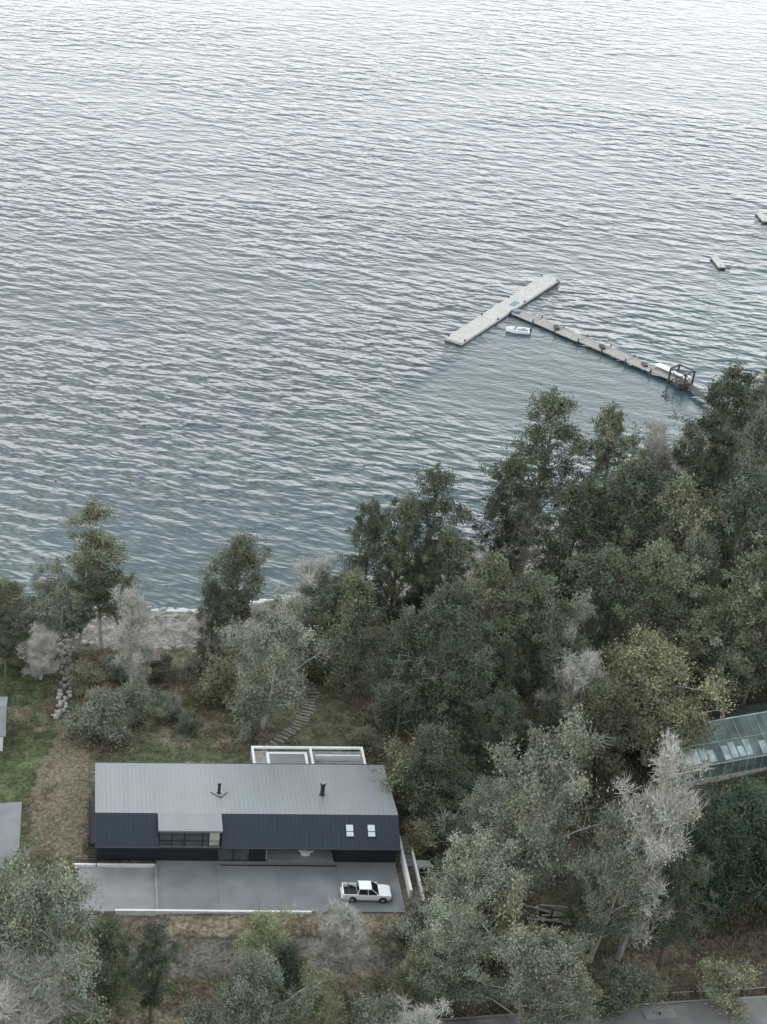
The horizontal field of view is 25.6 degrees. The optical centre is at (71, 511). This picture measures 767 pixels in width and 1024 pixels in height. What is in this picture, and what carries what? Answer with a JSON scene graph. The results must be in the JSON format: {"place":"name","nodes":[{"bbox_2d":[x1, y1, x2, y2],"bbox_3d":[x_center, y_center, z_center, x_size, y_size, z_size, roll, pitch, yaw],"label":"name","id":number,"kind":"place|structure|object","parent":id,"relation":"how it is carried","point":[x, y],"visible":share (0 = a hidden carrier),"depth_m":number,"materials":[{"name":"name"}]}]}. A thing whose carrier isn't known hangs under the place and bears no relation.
{"place":"outdoors","nodes":[
{"label":"outdoors","id":0,"kind":"place"},
{"bbox_2d":[0,802,21,868],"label":"neighbour pavement","id":1,"kind":"structure","parent":0,"point":[10,819],"depth_m":188.17,"materials":[{"name":"concrete"}]},
{"bbox_2d":[78,860,405,912],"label":"driveway","id":2,"kind":"structure","parent":0,"point":[225,885],"depth_m":179.91,"materials":[{"name":"concrete"}]},
{"bbox_2d":[340,880,392,903],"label":"pickup truck","id":3,"kind":"object","parent":2,"relation":"on","point":[363,890],"visible":1,"depth_m":177.31,"materials":[{"name":"white paint"}]},
{"bbox_2d":[0,0,766,611],"bbox_3d":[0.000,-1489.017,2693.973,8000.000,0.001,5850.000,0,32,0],"label":"lake water","id":4,"kind":"structure","parent":0,"point":[260,260],"depth_m":358.55,"materials":[{"name":"grey liquid"}]},
{"bbox_2d":[445,275,559,345],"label":"floating pontoon","id":5,"kind":"object","parent":4,"relation":"on","point":[478,325],"visible":1,"depth_m":329.24,"materials":[{"name":"pale concrete"},{"name":"dark timber"},{"name":"grey metal"}]},
{"bbox_2d":[510,307,718,412],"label":"pier walkway","id":6,"kind":"structure","parent":4,"relation":"in","point":[677,376],"depth_m":311.09,"materials":[{"name":"grey wood"}]},
{"bbox_2d":[0,373,766,1023],"bbox_3d":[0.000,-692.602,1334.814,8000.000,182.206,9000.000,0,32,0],"label":"ground","id":7,"kind":"structure","parent":0,"point":[28,767],"depth_m":193.03,"materials":[{"name":"green plant"}]},
{"bbox_2d":[0,604,21,672],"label":"beech tree","id":8,"kind":"object","parent":7,"relation":"on","point":[5,653],"visible":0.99,"depth_m":215.85,"materials":[{"name":"green plant"}]},
{"bbox_2d":[0,575,50,663],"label":"myrtle tree","id":9,"kind":"object","parent":7,"relation":"on","point":[11,594],"visible":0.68,"depth_m":218.39,"materials":[{"name":"green plant"}]},
{"bbox_2d":[0,841,73,1020],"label":"willow tree","id":10,"kind":"object","parent":7,"relation":"on","point":[17,866],"visible":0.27,"depth_m":156.34,"materials":[{"name":"green plant"}]},
{"bbox_2d":[13,620,62,679],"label":"bare tree","id":11,"kind":"object","parent":7,"relation":"on","point":[40,650],"visible":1,"depth_m":215.39,"materials":[{"name":"grey plant"}]},
{"bbox_2d":[0,943,87,1023],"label":"bare tree","id":12,"kind":"object","parent":7,"relation":"on","point":[36,1012],"visible":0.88,"depth_m":151.59,"materials":[{"name":"grey plant"}]},
{"bbox_2d":[0,852,112,1023],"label":"willow tree","id":13,"kind":"object","parent":7,"relation":"on","point":[31,900],"visible":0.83,"depth_m":150.47,"materials":[{"name":"green plant"}]},
{"bbox_2d":[19,555,97,658],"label":"willow tree","id":14,"kind":"object","parent":7,"relation":"on","point":[57,589],"visible":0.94,"depth_m":219.26,"materials":[{"name":"green plant"}]},
{"bbox_2d":[58,657,107,696],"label":"shrub","id":15,"kind":"object","parent":7,"relation":"on","point":[85,671],"visible":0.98,"depth_m":215.97,"materials":[{"name":"green plant"}]},
{"bbox_2d":[60,559,107,653],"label":"coihue tree","id":16,"kind":"object","parent":7,"relation":"on","point":[88,568],"visible":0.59,"depth_m":220.63,"materials":[{"name":"green plant"}]},
{"bbox_2d":[56,490,130,648],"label":"coihue tree","id":17,"kind":"object","parent":7,"relation":"on","point":[98,548],"visible":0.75,"depth_m":221.00,"materials":[{"name":"green plant"}]},
{"bbox_2d":[62,683,133,748],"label":"shrub","id":18,"kind":"object","parent":7,"relation":"on","point":[101,709],"visible":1,"depth_m":200.57,"materials":[{"name":"green plant"}]},
{"bbox_2d":[74,909,147,1019],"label":"myrtle tree","id":19,"kind":"object","parent":7,"relation":"on","point":[109,941],"visible":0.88,"depth_m":159.41,"materials":[{"name":"green plant"}]},
{"bbox_2d":[109,580,164,685],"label":"birch tree","id":20,"kind":"object","parent":7,"relation":"on","point":[133,618],"visible":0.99,"depth_m":209.70,"materials":[{"name":"grey plant"}]},
{"bbox_2d":[115,671,167,728],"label":"shrub","id":21,"kind":"object","parent":7,"relation":"on","point":[143,697],"visible":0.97,"depth_m":206.59,"materials":[{"name":"green plant"}]},
{"bbox_2d":[124,918,184,1023],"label":"beech tree","id":22,"kind":"object","parent":7,"relation":"on","point":[155,938],"visible":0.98,"depth_m":158.87,"materials":[{"name":"green plant"}]},
{"bbox_2d":[74,863,311,915],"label":"walls","id":23,"kind":"structure","parent":7,"relation":"on","point":[147,912],"depth_m":176.55,"materials":[{"name":"concrete"}]},
{"bbox_2d":[164,996,225,1023],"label":"shrub","id":24,"kind":"object","parent":7,"relation":"on","point":[196,1016],"visible":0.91,"depth_m":154.56,"materials":[{"name":"green plant"}]},
{"bbox_2d":[186,647,244,707],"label":"shrub","id":25,"kind":"object","parent":7,"relation":"on","point":[222,673],"visible":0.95,"depth_m":210.59,"materials":[{"name":"green plant"}]},
{"bbox_2d":[195,576,240,646],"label":"myrtle tree","id":26,"kind":"object","parent":7,"relation":"on","point":[214,593],"visible":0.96,"depth_m":224.11,"materials":[{"name":"green plant"}]},
{"bbox_2d":[197,528,274,636],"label":"myrtle tree","id":27,"kind":"object","parent":7,"relation":"on","point":[240,548],"visible":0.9,"depth_m":226.98,"materials":[{"name":"green plant"}]},
{"bbox_2d":[97,840,395,861],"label":"walls","id":28,"kind":"structure","parent":7,"relation":"on","point":[211,855],"depth_m":182.58,"materials":[{"name":"black wood"}]},
{"bbox_2d":[159,832,221,847],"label":"dormer windows","id":29,"kind":"structure","parent":28,"relation":"attached to","point":[190,839],"depth_m":181.47,"materials":[{"name":"clear glass"}]},
{"bbox_2d":[95,762,400,848],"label":"roof","id":30,"kind":"structure","parent":28,"relation":"on","point":[199,819],"depth_m":183.90,"materials":[{"name":"metal"}]},
{"bbox_2d":[97,763,400,848],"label":"roof seams","id":31,"kind":"object","parent":30,"relation":"attached to","point":[253,808],"visible":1,"depth_m":183.47,"materials":[{"name":"grey metal"}]},
{"bbox_2d":[217,845,335,861],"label":"carport recess","id":32,"kind":"object","parent":28,"relation":"attached to","point":[296,855],"visible":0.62,"depth_m":183.20,"materials":[{"name":"paint"}]},
{"bbox_2d":[173,939,325,1023],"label":"willow tree","id":33,"kind":"object","parent":7,"relation":"on","point":[246,1004],"visible":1,"depth_m":151.36,"materials":[{"name":"green plant"}]},
{"bbox_2d":[225,686,277,744],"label":"shrub","id":34,"kind":"object","parent":7,"relation":"on","point":[251,711],"visible":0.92,"depth_m":203.18,"materials":[{"name":"green plant"}]},
{"bbox_2d":[228,901,306,981],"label":"poplar tree","id":35,"kind":"object","parent":7,"relation":"on","point":[263,928],"visible":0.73,"depth_m":164.46,"materials":[{"name":"green plant"}]},
{"bbox_2d":[215,580,334,729],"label":"willow tree","id":36,"kind":"object","parent":7,"relation":"on","point":[272,645],"visible":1,"depth_m":198.69,"materials":[{"name":"green plant"}]},
{"bbox_2d":[259,936,311,1020],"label":"myrtle tree","id":37,"kind":"object","parent":7,"relation":"on","point":[287,954],"visible":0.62,"depth_m":160.15,"materials":[{"name":"green plant"}]},
{"bbox_2d":[250,746,365,763],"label":"white frame terrace","id":38,"kind":"structure","parent":7,"relation":"on","point":[310,756],"depth_m":194.15,"materials":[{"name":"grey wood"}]},
{"bbox_2d":[282,566,341,657],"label":"willow tree","id":39,"kind":"object","parent":7,"relation":"on","point":[313,593],"visible":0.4,"depth_m":217.53,"materials":[{"name":"green plant"}]},
{"bbox_2d":[286,551,340,653],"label":"bare tree","id":40,"kind":"object","parent":7,"relation":"on","point":[310,581],"visible":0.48,"depth_m":217.95,"materials":[{"name":"grey plant"}]},
{"bbox_2d":[280,954,349,1023],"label":"poplar tree","id":41,"kind":"object","parent":7,"relation":"on","point":[323,1005],"visible":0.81,"depth_m":155.12,"materials":[{"name":"green plant"}]},
{"bbox_2d":[307,895,373,976],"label":"birch tree","id":42,"kind":"object","parent":7,"relation":"on","point":[341,925],"visible":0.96,"depth_m":164.67,"materials":[{"name":"grey plant"}]},
{"bbox_2d":[309,565,391,694],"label":"myrtle tree","id":43,"kind":"object","parent":7,"relation":"on","point":[356,604],"visible":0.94,"depth_m":207.93,"materials":[{"name":"green plant"}]},
{"bbox_2d":[311,568,389,673],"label":"beech tree","id":44,"kind":"object","parent":7,"relation":"on","point":[334,587],"visible":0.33,"depth_m":212.83,"materials":[{"name":"green plant"}]},
{"bbox_2d":[340,724,391,763],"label":"shrub","id":45,"kind":"object","parent":7,"relation":"on","point":[364,737],"visible":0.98,"depth_m":199.50,"materials":[{"name":"green plant"}]},
{"bbox_2d":[333,495,402,627],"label":"beech tree","id":46,"kind":"object","parent":7,"relation":"on","point":[368,525],"visible":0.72,"depth_m":214.15,"materials":[{"name":"green plant"}]},
{"bbox_2d":[346,984,397,1023],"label":"shrub","id":47,"kind":"object","parent":7,"relation":"on","point":[365,1012],"visible":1,"depth_m":155.11,"materials":[{"name":"green plant"}]},
{"bbox_2d":[0,454,766,1023],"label":"undergrowth","id":48,"kind":"object","parent":7,"relation":"on","point":[412,820],"visible":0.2,"depth_m":186.72,"materials":[{"name":"green plant"}]},
{"bbox_2d":[360,488,434,653],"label":"beech tree","id":49,"kind":"object","parent":7,"relation":"on","point":[406,509],"visible":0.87,"depth_m":214.52,"materials":[{"name":"green plant"}]},
{"bbox_2d":[359,604,443,744],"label":"myrtle tree","id":50,"kind":"object","parent":7,"relation":"on","point":[407,625],"visible":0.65,"depth_m":195.62,"materials":[{"name":"green plant"}]},
{"bbox_2d":[376,730,436,808],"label":"shrub","id":51,"kind":"object","parent":7,"relation":"on","point":[397,760],"visible":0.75,"depth_m":187.06,"materials":[{"name":"green plant"}]},
{"bbox_2d":[378,893,456,954],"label":"shrub","id":52,"kind":"object","parent":7,"relation":"on","point":[418,918],"visible":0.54,"depth_m":169.76,"materials":[{"name":"green plant"}]},
{"bbox_2d":[382,991,452,1023],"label":"birch tree","id":53,"kind":"object","parent":7,"relation":"on","point":[423,1017],"visible":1,"depth_m":153.45,"materials":[{"name":"grey plant"}]},
{"bbox_2d":[389,941,450,1008],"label":"myrtle tree","id":54,"kind":"object","parent":7,"relation":"on","point":[414,959],"visible":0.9,"depth_m":161.96,"materials":[{"name":"green plant"}]},
{"bbox_2d":[400,811,443,855],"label":"shrub","id":55,"kind":"object","parent":7,"relation":"on","point":[421,832],"visible":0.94,"depth_m":183.72,"materials":[{"name":"green plant"}]},
{"bbox_2d":[382,461,475,617],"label":"beech tree","id":56,"kind":"object","parent":7,"relation":"on","point":[437,480],"visible":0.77,"depth_m":214.83,"materials":[{"name":"green plant"}]},
{"bbox_2d":[369,574,499,764],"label":"beech tree","id":57,"kind":"object","parent":7,"relation":"on","point":[437,607],"visible":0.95,"depth_m":188.52,"materials":[{"name":"green plant"}]},
{"bbox_2d":[391,717,479,822],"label":"tree","id":58,"kind":"object","parent":7,"relation":"on","point":[438,744],"visible":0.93,"depth_m":184.14,"materials":[{"name":"green plant"}]},
{"bbox_2d":[394,892,491,1008],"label":"willow tree","id":59,"kind":"object","parent":7,"relation":"on","point":[449,937],"visible":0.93,"depth_m":160.57,"materials":[{"name":"green plant"}]},
{"bbox_2d":[413,524,487,660],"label":"beech tree","id":60,"kind":"object","parent":7,"relation":"on","point":[451,544],"visible":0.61,"depth_m":212.59,"materials":[{"name":"green plant"}]},
{"bbox_2d":[419,769,490,840],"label":"beech tree","id":61,"kind":"object","parent":7,"relation":"on","point":[457,788],"visible":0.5,"depth_m":182.42,"materials":[{"name":"green plant"}]},
{"bbox_2d":[424,803,489,862],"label":"tree","id":62,"kind":"object","parent":7,"relation":"on","point":[447,828],"visible":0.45,"depth_m":179.04,"materials":[{"name":"green plant"}]},
{"bbox_2d":[441,651,504,768],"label":"beech tree","id":63,"kind":"object","parent":7,"relation":"on","point":[478,669],"visible":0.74,"depth_m":190.83,"materials":[{"name":"green plant"}]},
{"bbox_2d":[415,817,546,963],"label":"willow tree","id":64,"kind":"object","parent":7,"relation":"on","point":[477,866],"visible":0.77,"depth_m":167.13,"materials":[{"name":"green plant"}]},
{"bbox_2d":[454,773,525,874],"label":"willow tree","id":65,"kind":"object","parent":7,"relation":"on","point":[481,804],"visible":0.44,"depth_m":176.81,"materials":[{"name":"green plant"}]},
{"bbox_2d":[443,548,540,712],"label":"beech tree","id":66,"kind":"object","parent":7,"relation":"on","point":[495,566],"visible":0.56,"depth_m":194.89,"materials":[{"name":"green plant"}]},
{"bbox_2d":[453,687,536,784],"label":"beech tree","id":67,"kind":"object","parent":7,"relation":"on","point":[502,705],"visible":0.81,"depth_m":188.46,"materials":[{"name":"green plant"}]},
{"bbox_2d":[454,638,535,747],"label":"beech tree","id":68,"kind":"object","parent":7,"relation":"on","point":[503,661],"visible":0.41,"depth_m":194.55,"materials":[{"name":"green plant"}]},
{"bbox_2d":[463,450,544,605],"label":"beech tree","id":69,"kind":"object","parent":7,"relation":"on","point":[511,468],"visible":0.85,"depth_m":225.77,"materials":[{"name":"green plant"}]},
{"bbox_2d":[467,868,548,973],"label":"shrub","id":70,"kind":"object","parent":7,"relation":"on","point":[506,913],"visible":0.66,"depth_m":164.75,"materials":[{"name":"green plant"}]},
{"bbox_2d":[483,496,546,587],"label":"bare tree","id":71,"kind":"object","parent":7,"relation":"on","point":[522,555],"visible":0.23,"depth_m":237.12,"materials":[{"name":"plant"}]},
{"bbox_2d":[479,565,578,722],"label":"beech tree","id":72,"kind":"object","parent":7,"relation":"on","point":[536,584],"visible":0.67,"depth_m":196.22,"materials":[{"name":"green plant"}]},
{"bbox_2d":[455,897,604,1023],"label":"willow tree","id":73,"kind":"object","parent":7,"relation":"on","point":[557,972],"visible":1,"depth_m":156.10,"materials":[{"name":"green plant"}]},
{"bbox_2d":[477,383,596,575],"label":"beech tree","id":74,"kind":"object","parent":7,"relation":"on","point":[551,405],"visible":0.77,"depth_m":234.01,"materials":[{"name":"green plant"}]},
{"bbox_2d":[513,688,571,766],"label":"myrtle tree","id":75,"kind":"object","parent":7,"relation":"on","point":[546,718],"visible":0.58,"depth_m":191.19,"materials":[{"name":"green plant"}]},
{"bbox_2d":[471,700,620,909],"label":"willow tree","id":76,"kind":"object","parent":7,"relation":"on","point":[550,773],"visible":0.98,"depth_m":167.76,"materials":[{"name":"green plant"}]},
{"bbox_2d":[523,583,598,722],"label":"willow tree","id":77,"kind":"object","parent":7,"relation":"on","point":[567,629],"visible":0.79,"depth_m":196.32,"materials":[{"name":"green plant"}]},
{"bbox_2d":[509,476,623,625],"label":"beech tree","id":78,"kind":"object","parent":7,"relation":"on","point":[586,494],"visible":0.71,"depth_m":214.25,"materials":[{"name":"green plant"}]},
{"bbox_2d":[532,644,612,738],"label":"bare tree","id":79,"kind":"object","parent":7,"relation":"on","point":[579,673],"visible":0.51,"depth_m":189.55,"materials":[{"name":"grey plant"}]},
{"bbox_2d":[550,866,631,953],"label":"myrtle tree","id":80,"kind":"object","parent":7,"relation":"on","point":[570,915],"visible":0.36,"depth_m":169.51,"materials":[{"name":"green plant"}]},
{"bbox_2d":[550,543,646,674],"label":"beech tree","id":81,"kind":"object","parent":7,"relation":"on","point":[603,561],"visible":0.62,"depth_m":199.11,"materials":[{"name":"green plant"}]},
{"bbox_2d":[557,671,657,784],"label":"myrtle tree","id":82,"kind":"object","parent":7,"relation":"on","point":[601,697],"visible":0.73,"depth_m":187.82,"materials":[{"name":"green plant"}]},
{"bbox_2d":[565,796,659,959],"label":"willow tree","id":83,"kind":"object","parent":7,"relation":"on","point":[596,866],"visible":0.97,"depth_m":164.23,"materials":[{"name":"green plant"}]},
{"bbox_2d":[568,399,657,542],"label":"beech tree","id":84,"kind":"object","parent":7,"relation":"on","point":[602,450],"visible":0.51,"depth_m":230.48,"materials":[{"name":"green plant"}]},
{"bbox_2d":[554,452,675,645],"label":"beech tree","id":85,"kind":"object","parent":7,"relation":"on","point":[630,488],"visible":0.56,"depth_m":211.64,"materials":[{"name":"green plant"}]},
{"bbox_2d":[588,955,675,1023],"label":"shrub","id":86,"kind":"object","parent":7,"relation":"on","point":[629,987],"visible":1,"depth_m":163.74,"materials":[{"name":"green plant"}]},
{"bbox_2d":[595,537,714,706],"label":"beech tree","id":87,"kind":"object","parent":7,"relation":"on","point":[654,558],"visible":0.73,"depth_m":197.46,"materials":[{"name":"green plant"}]},
{"bbox_2d":[576,620,739,768],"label":"poplar tree","id":88,"kind":"object","parent":7,"relation":"on","point":[650,668],"visible":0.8,"depth_m":190.84,"materials":[{"name":"green plant"}]},
{"bbox_2d":[602,728,713,960],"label":"birch tree","id":89,"kind":"object","parent":7,"relation":"on","point":[666,808],"visible":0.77,"depth_m":161.04,"materials":[{"name":"grey plant"}]},
{"bbox_2d":[619,410,696,563],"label":"bare tree","id":90,"kind":"object","parent":7,"relation":"on","point":[658,446],"visible":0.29,"depth_m":234.43,"materials":[{"name":"grey plant"}]},
{"bbox_2d":[619,471,735,624],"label":"beech tree","id":91,"kind":"object","parent":7,"relation":"on","point":[680,498],"visible":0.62,"depth_m":205.97,"materials":[{"name":"green plant"}]},
{"bbox_2d":[637,841,718,967],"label":"beech tree","id":92,"kind":"object","parent":7,"relation":"on","point":[685,867],"visible":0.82,"depth_m":164.18,"materials":[{"name":"green plant"}]},
{"bbox_2d":[654,418,723,543],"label":"coihue tree","id":93,"kind":"object","parent":7,"relation":"on","point":[694,463],"visible":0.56,"depth_m":229.54,"materials":[{"name":"green plant"}]},
{"bbox_2d":[651,513,729,678],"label":"willow tree","id":94,"kind":"object","parent":7,"relation":"on","point":[703,549],"visible":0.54,"depth_m":204.38,"materials":[{"name":"green plant"}]},
{"bbox_2d":[641,702,766,787],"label":"greenhouse","id":95,"kind":"object","parent":7,"relation":"on","point":[739,746],"visible":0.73,"depth_m":195.45,"materials":[{"name":"glass"},{"name":"metal frame"}]},
{"bbox_2d":[659,357,762,542],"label":"beech tree","id":96,"kind":"object","parent":7,"relation":"on","point":[725,387],"visible":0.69,"depth_m":236.47,"materials":[{"name":"green plant"}]},
{"bbox_2d":[669,797,753,933],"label":"laurel tree","id":97,"kind":"object","parent":7,"relation":"on","point":[714,829],"visible":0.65,"depth_m":169.43,"materials":[{"name":"green plant"}]},
{"bbox_2d":[666,584,766,718],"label":"beech tree","id":98,"kind":"object","parent":7,"relation":"on","point":[737,614],"visible":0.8,"depth_m":194.85,"materials":[{"name":"green plant"}]},
{"bbox_2d":[686,768,766,924],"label":"laurel tree","id":99,"kind":"object","parent":7,"relation":"on","point":[749,801],"visible":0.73,"depth_m":169.78,"materials":[{"name":"green plant"}]},
{"bbox_2d":[690,951,764,1023],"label":"shrub","id":100,"kind":"object","parent":7,"relation":"on","point":[724,974],"visible":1,"depth_m":164.06,"materials":[{"name":"green plant"}]},
{"bbox_2d":[692,459,766,648],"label":"beech tree","id":101,"kind":"object","parent":7,"relation":"on","point":[755,488],"visible":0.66,"depth_m":203.83,"materials":[{"name":"green plant"}]},
{"bbox_2d":[692,529,766,706],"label":"beech tree","id":102,"kind":"object","parent":7,"relation":"on","point":[748,681],"visible":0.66,"depth_m":196.43,"materials":[{"name":"green plant"}]},
{"bbox_2d":[708,394,766,550],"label":"willow tree","id":103,"kind":"object","parent":7,"relation":"on","point":[754,436],"visible":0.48,"depth_m":230.05,"materials":[{"name":"green plant"}]},
{"bbox_2d":[385,995,766,1023],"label":"road","id":104,"kind":"structure","parent":0,"point":[693,1012],"depth_m":164.70,"materials":[{"name":"grey asphalt"}]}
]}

